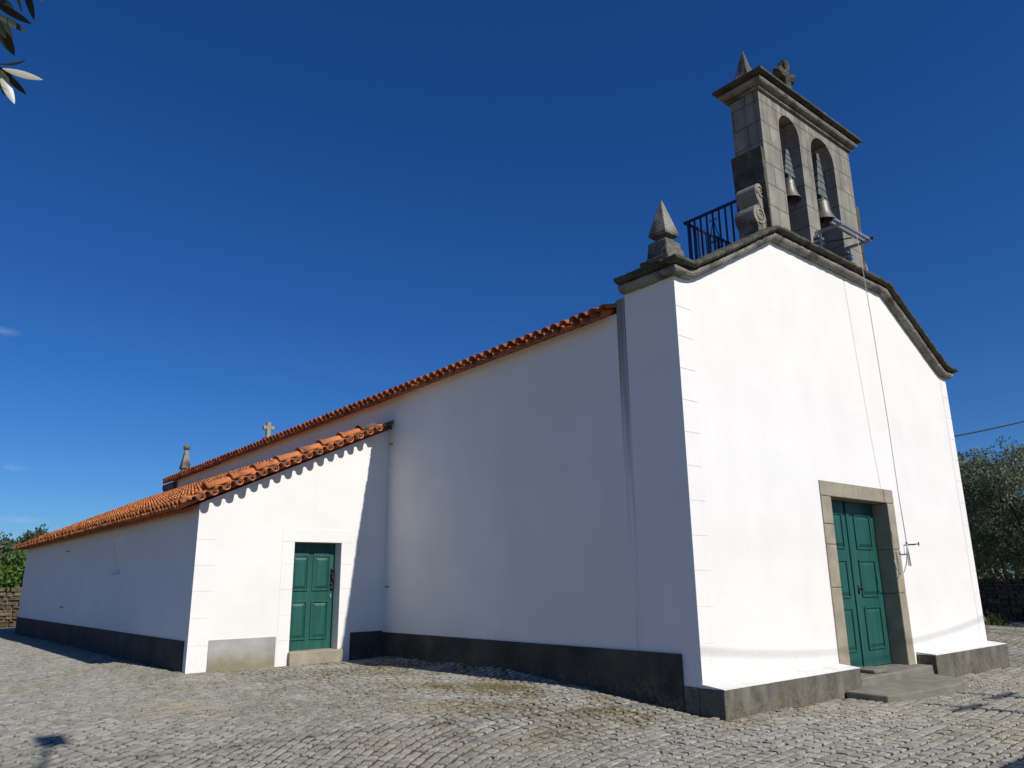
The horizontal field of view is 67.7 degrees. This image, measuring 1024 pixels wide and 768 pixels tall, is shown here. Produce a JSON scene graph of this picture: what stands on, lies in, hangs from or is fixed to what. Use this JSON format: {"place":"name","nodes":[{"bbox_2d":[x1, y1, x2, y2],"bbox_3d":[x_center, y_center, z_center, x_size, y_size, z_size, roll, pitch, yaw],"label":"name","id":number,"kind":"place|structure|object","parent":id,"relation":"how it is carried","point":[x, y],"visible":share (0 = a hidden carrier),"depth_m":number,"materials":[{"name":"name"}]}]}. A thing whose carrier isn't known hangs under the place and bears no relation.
{"place":"outdoors","nodes":[
{"label":"outdoors","id":0,"kind":"place"},
{"bbox_2d":[0,619,1023,767],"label":"paving","id":1,"kind":"structure","parent":0,"point":[42,681],"depth_m":8.34,"materials":[{"name":"stone"}]},
{"bbox_2d":[0,0,1023,577],"label":"sky","id":2,"kind":"structure","parent":0,"point":[221,220],"materials":[{"name":"blue"}]},
{"bbox_2d":[1,578,1023,767],"bbox_3d":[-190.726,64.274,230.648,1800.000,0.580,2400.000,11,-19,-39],"label":"ground","id":3,"kind":"structure","parent":0,"point":[462,754],"depth_m":7.32,"materials":[{"name":"soil"}]},
{"bbox_2d":[0,531,12,553],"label":"tree","id":4,"kind":"object","parent":3,"relation":"on","point":[4,545],"visible":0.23,"depth_m":77.40,"materials":[{"name":"green plant"}]},
{"bbox_2d":[0,587,21,627],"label":"dry stone wall","id":5,"kind":"structure","parent":3,"relation":"on","point":[9,603],"depth_m":28.73,"materials":[{"name":"beige stone"}]},
{"bbox_2d":[0,549,26,592],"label":"grapevine","id":6,"kind":"object","parent":3,"relation":"on","point":[15,568],"visible":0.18,"depth_m":30.29,"materials":[{"name":"green plant"}]},
{"bbox_2d":[0,550,26,586],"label":"tree","id":7,"kind":"object","parent":3,"relation":"on","point":[2,557],"visible":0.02,"depth_m":70.67,"materials":[{"name":"green plant"}]},
{"bbox_2d":[0,0,42,103],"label":"olive tree","id":8,"kind":"object","parent":3,"relation":"on","point":[7,80],"visible":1,"depth_m":0.98,"materials":[{"name":"green plant"}]},
{"bbox_2d":[8,524,48,546],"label":"tree","id":9,"kind":"object","parent":3,"relation":"on","point":[28,535],"visible":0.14,"depth_m":80.56,"materials":[{"name":"green plant"}]},
{"bbox_2d":[14,420,392,673],"bbox_3d":[-9.339,4.597,19.924,4.076,5.091,17.216,11,-19,-39],"label":"annex","id":10,"kind":"object","parent":3,"relation":"on","point":[277,561],"visible":0.91,"depth_m":14.23,"materials":[{"name":"white paint"}]},
{"bbox_2d":[110,537,123,574],"bbox_3d":[-8.490,3.734,16.573,0.137,0.790,0.800,11,-19,-39],"label":"blocked window","id":11,"kind":"structure","parent":10,"relation":"in","point":[118,542],"depth_m":16.75,"materials":[{"name":"white paint"}]},
{"bbox_2d":[289,543,335,650],"bbox_3d":[-3.718,3.888,14.107,0.984,1.935,0.139,11,-19,-39],"label":"annex door","id":12,"kind":"structure","parent":10,"relation":"in","point":[314,563],"depth_m":14.13,"materials":[{"name":"green paint"}]},
{"bbox_2d":[48,661,921,766],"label":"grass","id":13,"kind":"structure","parent":3,"relation":"on","point":[502,686],"depth_m":10.56,"materials":[{"name":"green plant"}]},
{"bbox_2d":[162,51,1009,719],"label":"church","id":14,"kind":"structure","parent":3,"relation":"on","point":[668,479],"depth_m":11.99,"materials":[{"name":"paint"}]},
{"bbox_2d":[782,149,801,205],"bbox_3d":[4.939,-3.736,13.719,0.407,1.009,0.407,-2,-15,5],"label":"bell","id":15,"kind":"object","parent":14,"relation":"hanging from","point":[794,197],"visible":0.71,"depth_m":13.65,"materials":[{"name":"grey metal"}]},
{"bbox_2d":[811,153,835,227],"bbox_3d":[5.813,-3.702,14.472,0.497,1.439,0.497,-2,-15,5],"label":"bell","id":16,"kind":"object","parent":14,"relation":"hanging from","point":[826,216],"visible":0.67,"depth_m":14.40,"materials":[{"name":"grey metal"}]},
{"bbox_2d":[813,218,874,260],"bbox_3d":[6.044,-2.602,13.857,1.370,0.365,0.563,11,-19,-39],"label":"steel bracket","id":17,"kind":"object","parent":14,"relation":"attached to","point":[839,225],"visible":0.98,"depth_m":13.80,"materials":[{"name":"grey metal"}]},
{"bbox_2d":[856,233,911,574],"bbox_3d":[6.429,0.256,13.399,0.222,6.007,0.729,-10,-17,33],"label":"bell rope","id":18,"kind":"object","parent":17,"relation":"hanging from","point":[907,553],"visible":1,"depth_m":13.12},
{"bbox_2d":[831,500,862,666],"bbox_3d":[5.190,3.139,12.158,0.991,2.660,0.074,11,-19,-39],"label":"door leaf","id":19,"kind":"structure","parent":14,"relation":"in","point":[853,637],"depth_m":12.27,"materials":[{"name":"green paint"}]},
{"bbox_2d":[843,501,891,666],"bbox_3d":[5.947,3.280,12.739,1.020,2.660,0.134,11,-19,-39],"label":"door leaf","id":20,"kind":"structure","parent":14,"relation":"in","point":[866,575],"depth_m":12.70,"materials":[{"name":"green paint"}]},
{"bbox_2d":[859,666,886,673],"bbox_3d":[5.488,4.365,11.661,0.536,0.060,0.410,11,-19,-39],"label":"flat stone","id":21,"kind":"object","parent":14,"relation":"on","point":[871,669],"visible":0.76,"depth_m":11.51,"materials":[{"name":"grey stone"}]},
{"bbox_2d":[954,421,1023,436],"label":"supply cable","id":22,"kind":"object","parent":14,"relation":"attached to","point":[988,429],"visible":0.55,"depth_m":18.66,"materials":[{"name":"black rubber"}]},
{"bbox_2d":[957,451,1019,570],"bbox_3d":[17.390,6.057,30.895,6.309,7.158,5.815,11,-19,-39],"label":"olive tree","id":23,"kind":"object","parent":3,"relation":"on","point":[962,456],"depth_m":29.68,"materials":[{"name":"green plant"}]},
{"bbox_2d":[958,454,1023,562],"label":"olive tree","id":24,"kind":"object","parent":3,"relation":"on","point":[998,509],"visible":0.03,"depth_m":25.97,"materials":[{"name":"green plant"}]},
{"bbox_2d":[959,436,1023,575],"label":"olive tree","id":25,"kind":"object","parent":3,"relation":"on","point":[1001,475],"visible":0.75,"depth_m":24.24,"materials":[{"name":"green plant"}]},
{"bbox_2d":[983,613,1010,625],"bbox_3d":[13.890,6.893,22.154,1.166,0.670,1.320,11,-19,-39],"label":"weed clump","id":26,"kind":"object","parent":3,"relation":"on","point":[991,622],"visible":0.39,"depth_m":22.08,"materials":[{"name":"green plant"}]},
{"bbox_2d":[975,466,1023,578],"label":"olive tree","id":27,"kind":"object","parent":3,"relation":"on","point":[992,575],"visible":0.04,"depth_m":30.16,"materials":[{"name":"green plant"}]},
{"bbox_2d":[976,559,1022,578],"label":"bush","id":28,"kind":"object","parent":3,"relation":"on","point":[997,577],"visible":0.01,"depth_m":32.91,"materials":[{"name":"green plant"}]},
{"bbox_2d":[977,578,1023,620],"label":"dry stone wall","id":29,"kind":"structure","parent":3,"relation":"on","point":[1003,597],"depth_m":24.23,"materials":[{"name":"grey stone"}]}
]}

